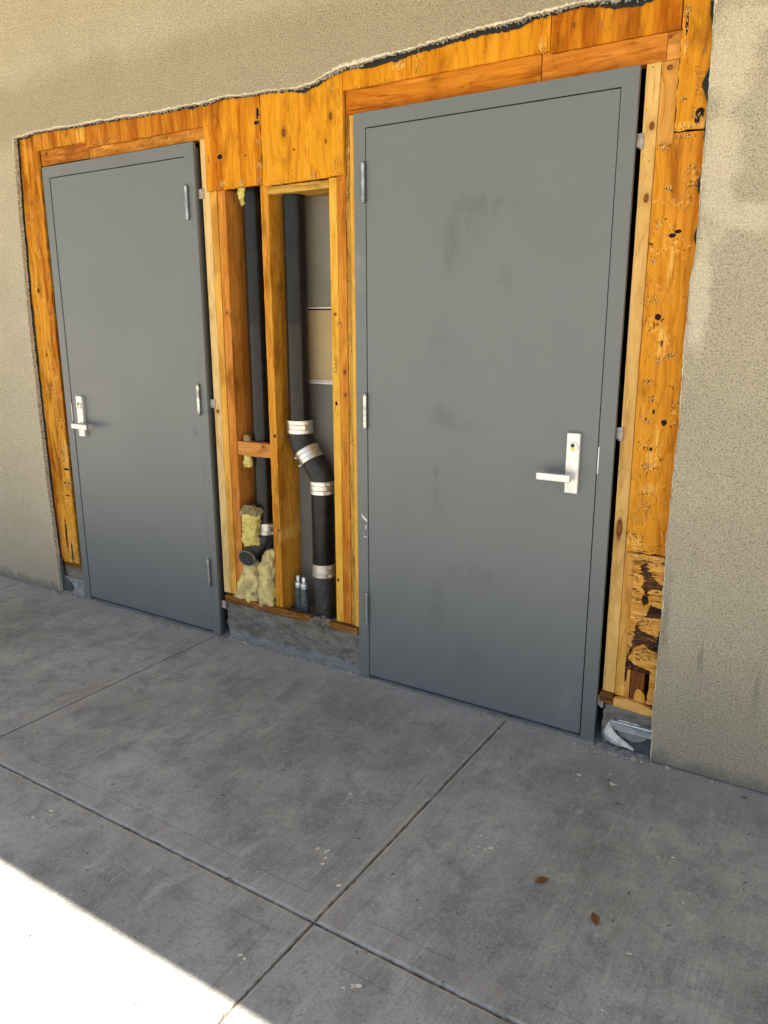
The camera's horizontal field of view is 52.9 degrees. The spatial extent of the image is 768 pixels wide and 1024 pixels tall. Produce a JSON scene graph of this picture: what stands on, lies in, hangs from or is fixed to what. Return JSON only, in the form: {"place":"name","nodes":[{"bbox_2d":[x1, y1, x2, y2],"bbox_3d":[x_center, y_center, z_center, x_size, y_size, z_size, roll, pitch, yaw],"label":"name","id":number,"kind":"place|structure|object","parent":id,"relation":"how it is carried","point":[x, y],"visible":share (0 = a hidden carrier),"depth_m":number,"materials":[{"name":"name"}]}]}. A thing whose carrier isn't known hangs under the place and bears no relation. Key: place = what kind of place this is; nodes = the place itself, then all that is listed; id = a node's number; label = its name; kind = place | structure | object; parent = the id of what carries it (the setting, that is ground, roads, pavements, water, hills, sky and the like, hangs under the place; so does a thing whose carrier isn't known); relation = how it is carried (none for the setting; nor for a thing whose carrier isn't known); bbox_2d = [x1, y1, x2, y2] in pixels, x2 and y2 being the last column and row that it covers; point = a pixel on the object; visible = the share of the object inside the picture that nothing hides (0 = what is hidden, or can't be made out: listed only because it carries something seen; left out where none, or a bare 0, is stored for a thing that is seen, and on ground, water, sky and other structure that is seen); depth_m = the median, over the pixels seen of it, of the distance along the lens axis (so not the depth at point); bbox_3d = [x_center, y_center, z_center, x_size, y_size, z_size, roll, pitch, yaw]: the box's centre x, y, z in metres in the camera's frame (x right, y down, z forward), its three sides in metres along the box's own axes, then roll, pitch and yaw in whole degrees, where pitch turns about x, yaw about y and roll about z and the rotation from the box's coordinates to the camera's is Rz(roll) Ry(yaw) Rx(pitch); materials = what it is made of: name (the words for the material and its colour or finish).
{"place":"outdoors","nodes":[
{"label":"outdoors","id":0,"kind":"place"},
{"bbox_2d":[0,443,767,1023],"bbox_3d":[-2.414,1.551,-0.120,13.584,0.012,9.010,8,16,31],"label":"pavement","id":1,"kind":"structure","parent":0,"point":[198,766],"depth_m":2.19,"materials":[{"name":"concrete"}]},
{"bbox_2d":[63,565,83,581],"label":"concrete curb","id":2,"kind":"structure","parent":1,"relation":"on","point":[73,572],"depth_m":4.27,"materials":[{"name":"grey concrete"}]},
{"bbox_2d":[63,561,81,568],"bbox_3d":[-1.712,0.279,4.303,0.241,0.036,0.080,8,16,31],"label":"sill plate","id":3,"kind":"object","parent":2,"relation":"on","point":[73,564],"visible":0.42,"depth_m":4.26,"materials":[{"name":"brown wood"}]},
{"bbox_2d":[227,602,358,672],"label":"concrete curb","id":4,"kind":"structure","parent":1,"relation":"on","point":[317,639],"depth_m":3.45,"materials":[{"name":"grey concrete"}]},
{"bbox_2d":[238,186,273,565],"bbox_3d":[-0.571,-0.598,3.340,0.196,2.110,0.110,-13,19,-41],"label":"drain pipe","id":5,"kind":"object","parent":4,"relation":"on","point":[251,554],"visible":0.7,"depth_m":3.33,"materials":[{"name":"plastic"}]},
{"bbox_2d":[238,187,244,205],"bbox_3d":[-0.584,-1.308,3.175,0.062,0.114,0.040,8,16,31],"label":"insulation wad","id":6,"kind":"object","parent":5,"relation":"on","point":[241,192],"visible":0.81,"depth_m":3.17,"materials":[{"name":"fabric"}]},
{"bbox_2d":[238,505,262,546],"bbox_3d":[-0.597,0.085,3.496,0.133,0.247,0.082,8,16,31],"label":"insulation wad","id":7,"kind":"object","parent":5,"relation":"on","point":[251,518],"visible":0.94,"depth_m":3.46,"materials":[{"name":"fabric"}]},
{"bbox_2d":[225,594,312,622],"bbox_3d":[-0.529,0.436,3.512,0.506,0.036,0.022,8,16,31],"label":"sill plate","id":8,"kind":"object","parent":4,"relation":"on","point":[286,612],"visible":0.98,"depth_m":3.48,"materials":[{"name":"brown wood"}]},
{"bbox_2d":[200,139,230,592],"bbox_3d":[-0.704,-0.591,3.471,0.042,1.970,0.140,8,16,31],"label":"stud","id":9,"kind":"object","parent":8,"relation":"on","point":[215,369],"visible":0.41,"depth_m":3.40,"materials":[{"name":"brown wood"}]},
{"bbox_2d":[210,188,237,593],"bbox_3d":[-0.670,-0.586,3.450,0.036,1.970,0.140,8,16,31],"label":"stud","id":10,"kind":"object","parent":8,"relation":"on","point":[221,351],"visible":0.35,"depth_m":3.39,"materials":[{"name":"wood"}]},
{"bbox_2d":[217,190,255,581],"bbox_3d":[-0.633,-0.482,3.451,0.043,1.768,0.141,8,16,31],"label":"stud","id":11,"kind":"object","parent":8,"relation":"on","point":[231,234],"visible":0.78,"depth_m":3.36,"materials":[{"name":"brown wood"}]},
{"bbox_2d":[234,559,260,602],"bbox_3d":[-0.630,0.310,3.571,0.183,0.215,0.080,8,16,31],"label":"insulation wad","id":12,"kind":"object","parent":8,"relation":"on","point":[247,585],"visible":0.75,"depth_m":3.53,"materials":[{"name":"fabric"}]},
{"bbox_2d":[257,549,275,605],"bbox_3d":[-0.526,0.301,3.493,0.088,0.290,0.114,-11,17,-37],"label":"insulation wad","id":13,"kind":"object","parent":8,"relation":"on","point":[266,589],"visible":0.89,"depth_m":3.47,"materials":[{"name":"fabric"}]},
{"bbox_2d":[260,185,301,607],"bbox_3d":[-0.437,-0.441,3.334,0.041,1.794,0.141,8,16,31],"label":"stud","id":14,"kind":"object","parent":8,"relation":"on","point":[285,503],"visible":0.74,"depth_m":3.30,"materials":[{"name":"brown wood"}]},
{"bbox_2d":[237,440,269,457],"bbox_3d":[-0.558,-0.276,3.398,0.191,0.062,0.040,8,16,31],"label":"blocking","id":15,"kind":"object","parent":14,"relation":"attached to","point":[256,449],"visible":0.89,"depth_m":3.38,"materials":[{"name":"brown wood"}]},
{"bbox_2d":[242,434,251,441],"bbox_3d":[-0.606,-0.325,3.420,0.056,0.052,0.042,8,16,31],"label":"insulation wad","id":16,"kind":"object","parent":15,"relation":"on","point":[247,438],"visible":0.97,"depth_m":3.41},
{"bbox_2d":[243,455,253,468],"bbox_3d":[-0.605,-0.229,3.442,0.059,0.076,0.051,0,14,-1],"label":"insulation wad","id":17,"kind":"object","parent":15,"relation":"hanging from","point":[248,462],"visible":0.96,"depth_m":3.43,"materials":[{"name":"fabric"}]},
{"bbox_2d":[294,574,301,611],"bbox_3d":[-0.384,0.375,3.491,0.042,0.189,0.039,8,16,31],"label":"capped pipe","id":18,"kind":"object","parent":4,"relation":"on","point":[297,583],"visible":0.77,"depth_m":3.48,"materials":[{"name":"grey metal"}]},
{"bbox_2d":[300,576,309,613],"bbox_3d":[-0.355,0.381,3.466,0.041,0.189,0.039,8,16,31],"label":"capped pipe","id":19,"kind":"object","parent":4,"relation":"on","point":[304,590],"visible":0.91,"depth_m":3.45,"materials":[{"name":"grey metal"}]},
{"bbox_2d":[282,181,335,618],"bbox_3d":[-0.313,-0.560,3.224,0.222,2.130,0.112,8,16,31],"label":"drain pipe","id":20,"kind":"object","parent":4,"relation":"on","point":[307,451],"visible":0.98,"depth_m":3.25,"materials":[{"name":"plastic"}]},
{"bbox_2d":[329,177,343,621],"bbox_3d":[-0.146,-0.404,3.154,0.050,1.771,0.141,8,16,31],"label":"stud","id":21,"kind":"object","parent":4,"relation":"on","point":[333,212],"visible":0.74,"depth_m":3.08,"materials":[{"name":"brown wood"}]},
{"bbox_2d":[268,180,328,197],"bbox_3d":[-0.296,-1.267,3.037,0.296,0.030,0.140,8,16,31],"label":"blocking","id":22,"kind":"object","parent":21,"relation":"attached to","point":[313,188],"visible":0.73,"depth_m":2.99,"materials":[{"name":"brown wood"}]},
{"bbox_2d":[308,310,332,381],"bbox_3d":[-0.247,-0.697,3.243,0.351,0.292,0.013,8,16,31],"label":"drywall panel","id":23,"kind":"object","parent":21,"relation":"attached to","point":[320,342],"visible":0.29,"depth_m":3.25,"materials":[{"name":"beige paint"}]},
{"bbox_2d":[305,100,345,308],"bbox_3d":[-0.248,-1.225,3.112,0.351,0.785,0.013,8,16,31],"label":"drywall panel","id":24,"kind":"object","parent":21,"relation":"attached to","point":[318,249],"visible":0.25,"depth_m":3.16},
{"bbox_2d":[328,620,358,634],"bbox_3d":[-0.169,0.492,3.291,0.154,0.028,0.021,8,16,31],"label":"sill plate","id":25,"kind":"object","parent":4,"relation":"on","point":[340,626],"visible":1,"depth_m":3.28,"materials":[{"name":"brown wood"}]},
{"bbox_2d":[337,128,351,623],"bbox_3d":[-0.119,-0.499,3.113,0.039,1.975,0.140,8,16,31],"label":"stud","id":26,"kind":"object","parent":4,"relation":"on","point":[343,330],"visible":0.36,"depth_m":3.06,"materials":[{"name":"brown wood"}]},
{"bbox_2d":[260,72,345,186],"bbox_3d":[-0.311,-1.442,2.908,0.394,0.405,0.016,8,16,31],"label":"plywood sheet","id":27,"kind":"object","parent":26,"relation":"attached to","point":[302,137],"visible":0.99,"depth_m":2.90,"materials":[{"name":"orange wood"}]},
{"bbox_2d":[345,115,355,625],"bbox_3d":[-0.094,-0.493,3.097,0.024,1.979,0.133,8,16,31],"label":"sheathing edge","id":28,"kind":"object","parent":26,"relation":"attached to","point":[348,218],"visible":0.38,"depth_m":3.01,"materials":[{"name":"brown wood"}]},
{"bbox_2d":[350,115,358,626],"bbox_3d":[-0.090,-0.477,3.059,0.029,1.986,0.078,8,16,31],"label":"trim strip","id":29,"kind":"object","parent":4,"relation":"on","point":[354,362],"depth_m":3.00,"materials":[{"name":"brown wood"}]},
{"bbox_2d":[21,581,648,761],"bbox_3d":[-0.596,0.624,3.570,3.557,0.008,0.054,8,16,31],"label":"cement smear","id":30,"kind":"object","parent":1,"relation":"on","point":[626,752],"visible":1,"depth_m":3.17},
{"bbox_2d":[0,0,767,793],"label":"stucco building","id":31,"kind":"structure","parent":1,"relation":"on","point":[66,64],"depth_m":2.53,"materials":[{"name":"paint"}]},
{"bbox_2d":[19,134,80,565],"bbox_3d":[-1.746,-0.760,4.014,0.224,2.233,0.015,8,16,31],"label":"plywood strip","id":32,"kind":"object","parent":31,"relation":"attached to","point":[44,312],"visible":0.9,"depth_m":3.98,"materials":[{"name":"brown wood"}]},
{"bbox_2d":[36,127,85,150],"bbox_3d":[-1.510,-1.764,3.611,0.363,0.112,0.012,8,16,31],"label":"plywood strip","id":33,"kind":"object","parent":31,"relation":"attached to","point":[57,139],"visible":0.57,"depth_m":3.61,"materials":[{"name":"orange wood"}]},
{"bbox_2d":[40,143,89,166],"bbox_3d":[-1.495,-1.764,3.635,0.360,0.225,0.040,8,16,31],"label":"header board","id":34,"kind":"object","parent":31,"relation":"attached to","point":[68,154],"visible":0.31,"depth_m":3.63,"materials":[{"name":"orange wood"}]},
{"bbox_2d":[60,557,84,596],"bbox_3d":[-1.728,0.354,4.264,0.213,0.196,0.024,8,16,31],"label":"torn flashing","id":35,"kind":"object","parent":31,"relation":"attached to","point":[73,585],"visible":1,"depth_m":4.27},
{"bbox_2d":[42,142,230,635],"bbox_3d":[-1.182,-0.532,3.725,1.037,2.188,0.201,8,16,31],"label":"door frame","id":36,"kind":"structure","parent":31,"relation":"attached to","point":[126,233],"depth_m":3.66,"materials":[{"name":"paint"}]},
{"bbox_2d":[50,158,212,629],"bbox_3d":[-1.199,-0.515,3.726,0.904,2.113,0.042,8,16,31],"label":"door leaf","id":37,"kind":"structure","parent":36,"relation":"in","point":[123,243],"depth_m":3.67,"materials":[{"name":"paint"}]},
{"bbox_2d":[85,106,202,147],"bbox_3d":[-1.054,-1.683,3.333,0.757,0.138,0.015,8,16,31],"label":"plywood strip","id":38,"kind":"object","parent":31,"relation":"attached to","point":[115,132],"visible":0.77,"depth_m":3.32,"materials":[{"name":"orange wood"}]},
{"bbox_2d":[89,128,203,158],"bbox_3d":[-1.032,-1.692,3.351,0.733,0.229,0.040,8,16,31],"label":"header board","id":39,"kind":"object","parent":31,"relation":"attached to","point":[196,136],"visible":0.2,"depth_m":3.34,"materials":[{"name":"orange wood"}]},
{"bbox_2d":[202,95,262,191],"bbox_3d":[-0.605,-1.493,3.084,0.305,0.390,0.020,8,16,31],"label":"plywood sheet","id":40,"kind":"object","parent":31,"relation":"attached to","point":[233,145],"visible":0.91,"depth_m":3.08,"materials":[{"name":"orange wood"}]},
{"bbox_2d":[298,381,336,611],"bbox_3d":[-0.245,-0.012,3.412,0.351,1.114,0.013,8,16,31],"label":"drywall panel","id":41,"kind":"object","parent":31,"relation":"attached to","point":[321,400],"visible":0.21,"depth_m":3.37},
{"bbox_2d":[345,54,542,115],"bbox_3d":[0.186,-1.510,2.602,0.746,0.231,0.040,8,16,31],"label":"header board","id":42,"kind":"object","parent":31,"relation":"attached to","point":[507,74],"visible":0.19,"depth_m":2.58,"materials":[{"name":"orange wood"}]},
{"bbox_2d":[343,15,551,91],"bbox_3d":[0.183,-1.534,2.563,0.779,0.185,0.015,8,16,31],"label":"plywood strip","id":43,"kind":"object","parent":31,"relation":"attached to","point":[532,38],"visible":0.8,"depth_m":2.52,"materials":[{"name":"orange wood"}]},
{"bbox_2d":[353,65,644,741],"bbox_3d":[0.346,-0.304,2.785,1.030,2.188,0.201,8,16,31],"label":"metal door","id":44,"kind":"structure","parent":31,"relation":"attached to","point":[492,228],"depth_m":2.71,"materials":[{"name":"paint"}]},
{"bbox_2d":[366,88,620,732],"bbox_3d":[0.331,-0.287,2.786,0.904,2.113,0.042,8,16,31],"label":"door leaf","id":45,"kind":"structure","parent":44,"relation":"in","point":[489,231],"depth_m":2.72,"materials":[{"name":"paint"}]},
{"bbox_2d":[542,33,668,80],"bbox_3d":[0.663,-1.438,2.309,0.377,0.232,0.040,8,16,31],"label":"header board","id":46,"kind":"object","parent":31,"relation":"attached to","point":[643,52],"visible":0.37,"depth_m":2.30,"materials":[{"name":"orange wood"}]},
{"bbox_2d":[551,0,683,53],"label":"plywood strip","id":47,"kind":"object","parent":31,"relation":"attached to","point":[580,28],"visible":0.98,"depth_m":2.27,"materials":[{"name":"orange wood"}]},
{"bbox_2d":[604,719,651,756],"bbox_3d":[0.845,0.786,2.678,0.166,0.114,0.032,8,16,31],"label":"torn flashing","id":48,"kind":"object","parent":31,"relation":"attached to","point":[637,737],"visible":0.95,"depth_m":2.68,"materials":[{"name":"grey plastic"}]},
{"bbox_2d":[624,131,704,563],"bbox_3d":[0.878,-0.460,2.378,0.187,1.305,0.015,8,16,31],"label":"plywood strip","id":49,"kind":"object","parent":31,"relation":"attached to","point":[675,203],"visible":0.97,"depth_m":2.37,"materials":[{"name":"wood"}]},
{"bbox_2d":[674,0,711,131],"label":"plywood strip","id":50,"kind":"object","parent":31,"relation":"attached to","point":[695,58],"visible":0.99,"depth_m":2.18,"materials":[{"name":"orange wood"}]},
{"bbox_2d":[2,609,767,1023],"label":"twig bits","id":51,"kind":"object","parent":1,"relation":"on","point":[392,873],"visible":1,"depth_m":2.19,"materials":[{"name":"black wood"}]},
{"bbox_2d":[24,583,754,796],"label":"mortar crumbs","id":52,"kind":"object","parent":1,"relation":"on","point":[632,758],"visible":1,"depth_m":2.96,"materials":[{"name":"concrete"}]},
{"bbox_2d":[49,774,729,1019],"bbox_3d":[-0.047,1.005,2.034,1.961,0.001,1.078,0,14,-1],"label":"paint splatter","id":53,"kind":"object","parent":1,"relation":"on","point":[360,985],"visible":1,"depth_m":2.09,"materials":[{"name":"paint"}]},
{"bbox_2d":[535,876,547,882],"bbox_3d":[0.425,0.989,2.077,0.028,0.006,0.040,8,16,31],"label":"dry leaf","id":54,"kind":"object","parent":1,"relation":"on","point":[540,879],"visible":1,"depth_m":2.08,"materials":[{"name":"brown plant"}]},
{"bbox_2d":[591,912,599,924],"bbox_3d":[0.531,1.022,1.942,0.020,0.006,0.049,2,14,7],"label":"dry leaf","id":55,"kind":"object","parent":1,"relation":"on","point":[595,918],"visible":1,"depth_m":1.94,"materials":[{"name":"brown plant"}]},
{"bbox_2d":[601,694,652,743],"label":"concrete curb","id":56,"kind":"structure","parent":1,"relation":"on","point":[610,711],"depth_m":2.69,"materials":[{"name":"grey concrete"}]},
{"bbox_2d":[599,688,618,704],"bbox_3d":[0.815,0.640,2.765,0.048,0.038,0.128,8,16,31],"label":"sill plate","id":57,"kind":"object","parent":56,"relation":"on","point":[606,696],"visible":0.45,"depth_m":2.71,"materials":[{"name":"brown wood"}]},
{"bbox_2d":[603,62,661,692],"bbox_3d":[0.824,-0.350,2.535,0.042,1.990,0.140,8,16,31],"label":"stud","id":58,"kind":"object","parent":57,"relation":"on","point":[648,151],"visible":0.68,"depth_m":2.44,"materials":[{"name":"brown wood"}]},
{"bbox_2d":[615,59,684,696],"bbox_3d":[0.863,-0.341,2.512,0.048,1.994,0.140,8,16,31],"label":"stud","id":59,"kind":"object","parent":57,"relation":"on","point":[667,103],"visible":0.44,"depth_m":2.45,"materials":[{"name":"brown wood"}]},
{"bbox_2d":[625,542,664,705],"bbox_3d":[0.883,0.374,2.585,0.184,0.584,0.015,8,16,31],"label":"torn plywood","id":60,"kind":"object","parent":59,"relation":"attached to","point":[646,608],"visible":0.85,"depth_m":2.58,"materials":[{"name":"brown wood"}]},
{"bbox_2d":[666,6,683,60],"bbox_3d":[0.839,-1.412,2.201,0.037,0.231,0.040,8,16,31],"label":"header board","id":61,"kind":"object","parent":59,"relation":"on","point":[674,46],"visible":0.47,"depth_m":2.20,"materials":[{"name":"brown wood"}]},
{"bbox_2d":[613,696,652,715],"bbox_3d":[0.882,0.672,2.655,0.184,0.046,0.018,8,16,31],"label":"sill plate","id":62,"kind":"object","parent":56,"relation":"on","point":[629,704],"visible":0.71,"depth_m":2.66,"materials":[{"name":"wood"}]},
{"bbox_2d":[630,670,649,697],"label":"stud","id":63,"kind":"object","parent":62,"relation":"on","point":[639,680],"visible":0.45,"depth_m":2.66,"materials":[{"name":"brown wood"}]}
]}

